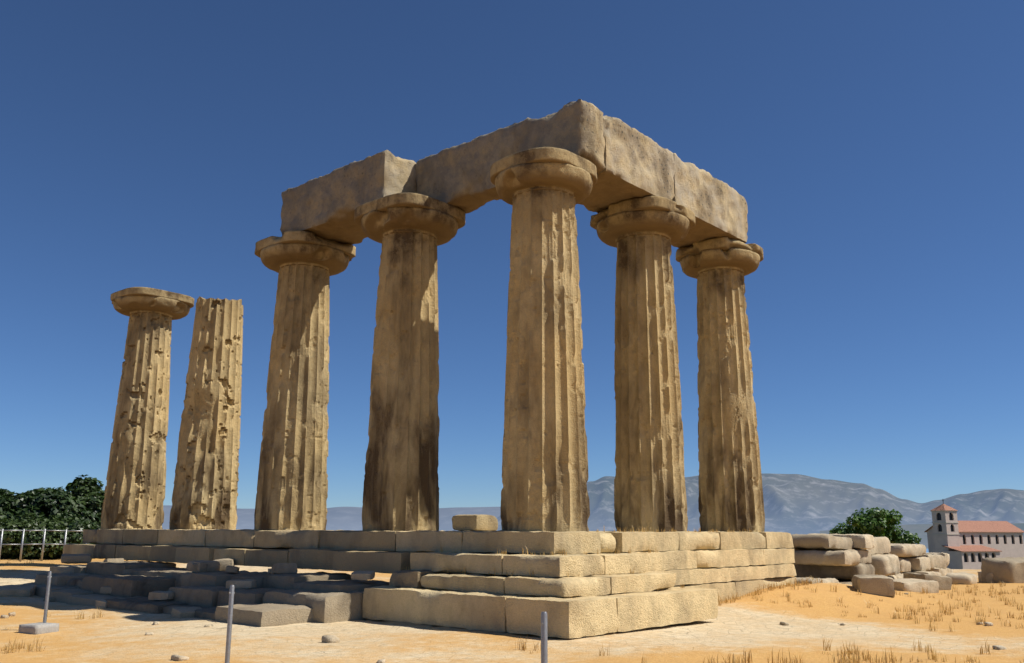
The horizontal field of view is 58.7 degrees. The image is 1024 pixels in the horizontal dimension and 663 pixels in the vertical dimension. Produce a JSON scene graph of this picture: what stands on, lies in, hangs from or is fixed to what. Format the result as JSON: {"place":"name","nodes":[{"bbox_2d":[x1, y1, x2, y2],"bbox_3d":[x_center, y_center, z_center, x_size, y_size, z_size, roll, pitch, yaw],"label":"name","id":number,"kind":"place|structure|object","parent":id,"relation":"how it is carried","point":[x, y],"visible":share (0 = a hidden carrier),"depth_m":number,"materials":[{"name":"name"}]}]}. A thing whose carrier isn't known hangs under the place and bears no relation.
{"place":"outdoors","nodes":[
{"label":"outdoors","id":0,"kind":"place"},
{"bbox_2d":[162,505,500,530],"bbox_3d":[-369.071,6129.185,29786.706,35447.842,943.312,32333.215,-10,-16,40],"label":"hills","id":1,"kind":"structure","parent":0,"point":[344,518],"depth_m":30443.14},
{"bbox_2d":[0,558,1023,662],"bbox_3d":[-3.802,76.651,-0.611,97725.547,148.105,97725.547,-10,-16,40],"label":"ground","id":2,"kind":"structure","parent":0,"point":[754,625],"depth_m":14.20,"materials":[{"name":"beige sand"}]},
{"bbox_2d":[0,488,28,519],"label":"tree","id":3,"kind":"object","parent":2,"relation":"on","point":[1,491],"visible":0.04,"depth_m":38.16,"materials":[{"name":"green plant"}]},
{"bbox_2d":[0,517,46,558],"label":"shrub","id":4,"kind":"object","parent":2,"relation":"on","point":[8,548],"visible":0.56,"depth_m":31.77,"materials":[{"name":"green plant"}]},
{"bbox_2d":[0,491,47,522],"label":"tree","id":5,"kind":"object","parent":2,"relation":"on","point":[7,510],"visible":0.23,"depth_m":36.81,"materials":[{"name":"green plant"}]},
{"bbox_2d":[4,512,64,554],"bbox_3d":[-18.158,7.457,33.091,3.433,1.771,4.018,6,-14,-26],"label":"shrub","id":6,"kind":"object","parent":2,"relation":"on","point":[44,520],"visible":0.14,"depth_m":32.60,"materials":[{"name":"green plant"}]},
{"bbox_2d":[18,622,58,634],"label":"barrier post footings","id":7,"kind":"object","parent":2,"relation":"on","point":[37,628],"visible":0.67,"depth_m":14.65,"materials":[{"name":"white concrete"}]},
{"bbox_2d":[14,521,79,557],"bbox_3d":[-16.680,7.624,33.101,3.011,1.486,3.678,8,-14,-30],"label":"shrub","id":8,"kind":"object","parent":2,"relation":"on","point":[47,541],"visible":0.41,"depth_m":31.90,"materials":[{"name":"green plant"}]},
{"bbox_2d":[0,521,98,559],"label":"shrub","id":9,"kind":"object","parent":2,"relation":"on","point":[72,540],"visible":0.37,"depth_m":32.21,"materials":[{"name":"green plant"}]},
{"bbox_2d":[17,516,81,558],"bbox_3d":[-17.168,7.794,34.200,3.529,1.648,3.688,-10,-16,40],"label":"shrub","id":10,"kind":"object","parent":2,"relation":"on","point":[51,520],"visible":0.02,"depth_m":33.62,"materials":[{"name":"green plant"}]},
{"bbox_2d":[31,486,68,493],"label":"tree","id":11,"kind":"object","parent":2,"relation":"on","point":[56,489],"visible":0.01,"depth_m":43.62,"materials":[{"name":"green plant"}]},
{"bbox_2d":[11,487,93,521],"bbox_3d":[-19.320,8.062,38.518,3.521,2.882,4.671,-1,-12,6],"label":"tree","id":12,"kind":"object","parent":2,"relation":"on","point":[49,504],"visible":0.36,"depth_m":37.36,"materials":[{"name":"green plant"}]},
{"bbox_2d":[21,510,89,533],"bbox_3d":[-16.833,7.791,34.814,3.768,1.881,3.506,4,-13,-16],"label":"shrub","id":13,"kind":"object","parent":2,"relation":"on","point":[75,518],"visible":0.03,"depth_m":34.21,"materials":[{"name":"green plant"}]},
{"bbox_2d":[0,529,127,561],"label":"site fence","id":14,"kind":"object","parent":2,"relation":"on","point":[22,540],"visible":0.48,"depth_m":30.41,"materials":[{"name":"metal"}]},
{"bbox_2d":[34,520,100,557],"bbox_3d":[-16.180,7.741,33.646,3.108,1.494,3.021,7,-14,-29],"label":"shrub","id":15,"kind":"object","parent":2,"relation":"on","point":[88,528],"visible":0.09,"depth_m":33.48,"materials":[{"name":"green plant"}]},
{"bbox_2d":[40,488,101,522],"bbox_3d":[-18.944,8.247,39.343,3.698,2.886,3.313,-10,-16,40],"label":"tree","id":16,"kind":"object","parent":2,"relation":"on","point":[78,506],"visible":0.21,"depth_m":38.50,"materials":[{"name":"green plant"}]},
{"bbox_2d":[55,514,100,525],"bbox_3d":[-16.492,8.002,35.431,2.856,1.718,3.907,-71,-72,77],"label":"tree","id":17,"kind":"object","parent":2,"relation":"on","point":[68,520],"visible":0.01,"depth_m":35.17,"materials":[{"name":"green plant"}]},
{"bbox_2d":[65,474,104,520],"bbox_3d":[-18.446,8.145,40.263,3.276,3.546,2.867,5,-13,-21],"label":"tree","id":18,"kind":"object","parent":2,"relation":"on","point":[90,491],"visible":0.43,"depth_m":39.71,"materials":[{"name":"green plant"}]},
{"bbox_2d":[0,554,388,626],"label":"stone ruins","id":19,"kind":"object","parent":2,"relation":"on","point":[277,594],"visible":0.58,"depth_m":18.43,"materials":[{"name":"stone"}]},
{"bbox_2d":[43,571,547,662],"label":"posts","id":20,"kind":"object","parent":2,"relation":"on","point":[544,641],"visible":0.94,"depth_m":10.42,"materials":[{"name":"grey metal"}]},
{"bbox_2d":[63,514,796,638],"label":"temple platform","id":21,"kind":"structure","parent":2,"relation":"on","point":[706,568],"depth_m":16.45,"materials":[{"name":"stone"}]},
{"bbox_2d":[101,287,193,528],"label":"column","id":22,"kind":"structure","parent":21,"relation":"on","point":[134,494],"depth_m":27.57,"materials":[{"name":"stone"}]},
{"bbox_2d":[169,296,242,529],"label":"broken column","id":23,"kind":"structure","parent":21,"relation":"on","point":[205,489],"depth_m":24.84,"materials":[{"name":"stone"}]},
{"bbox_2d":[254,230,355,529],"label":"column","id":24,"kind":"structure","parent":21,"relation":"on","point":[292,488],"depth_m":22.39,"materials":[{"name":"stone"}]},
{"bbox_2d":[354,192,464,530],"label":"column","id":25,"kind":"structure","parent":21,"relation":"on","point":[410,232],"depth_m":19.83,"materials":[{"name":"stone"}]},
{"bbox_2d":[280,99,747,247],"bbox_3d":[0.102,-2.983,23.423,9.000,1.488,8.204,-10,-16,40],"label":"architrave","id":26,"kind":"object","parent":25,"relation":"on","point":[628,161],"visible":0.75,"depth_m":20.79,"materials":[{"name":"stone"}]},
{"bbox_2d":[490,147,596,531],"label":"corner column","id":27,"kind":"structure","parent":21,"relation":"on","point":[543,191],"depth_m":17.22,"materials":[{"name":"stone"}]},
{"bbox_2d":[590,196,695,531],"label":"column","id":28,"kind":"structure","parent":21,"relation":"on","point":[642,235],"depth_m":19.95,"materials":[{"name":"stone"}]},
{"bbox_2d":[676,237,764,531],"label":"column","id":29,"kind":"structure","parent":21,"relation":"on","point":[730,474],"depth_m":22.62,"materials":[{"name":"stone"}]},
{"bbox_2d":[0,593,1006,662],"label":"loose stones","id":30,"kind":"object","parent":2,"relation":"on","point":[324,639],"visible":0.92,"depth_m":13.05,"materials":[{"name":"stone"}]},
{"bbox_2d":[0,524,1023,662],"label":"dry grass tufts","id":31,"kind":"object","parent":2,"relation":"on","point":[842,659],"visible":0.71,"depth_m":16.75,"materials":[{"name":"yellow plant"}]},
{"bbox_2d":[829,507,920,543],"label":"tree","id":32,"kind":"object","parent":2,"relation":"on","point":[876,522],"visible":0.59,"depth_m":66.15,"materials":[{"name":"green plant"}]},
{"bbox_2d":[786,533,1023,596],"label":"stone blocks","id":33,"kind":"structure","parent":2,"relation":"on","point":[871,564],"depth_m":25.80,"materials":[{"name":"stone"}]},
{"bbox_2d":[924,500,1023,568],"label":"village church","id":34,"kind":"structure","parent":2,"relation":"on","point":[967,544],"depth_m":257.77,"materials":[{"name":"paint"}]},
{"bbox_2d":[0,0,1023,508],"label":"sky","id":35,"kind":"structure","parent":0,"point":[874,149],"materials":[{"name":"blue"}]},
{"bbox_2d":[496,473,1023,533],"bbox_3d":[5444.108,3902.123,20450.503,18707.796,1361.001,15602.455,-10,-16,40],"label":"mountains","id":36,"kind":"structure","parent":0,"point":[798,504],"depth_m":16985.08,"materials":[{"name":"grey stone"}]},
{"bbox_2d":[820,523,1023,548],"bbox_3d":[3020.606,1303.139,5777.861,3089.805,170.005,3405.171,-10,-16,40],"label":"coastal hills","id":37,"kind":"structure","parent":0,"point":[918,529],"depth_m":5321.40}
]}

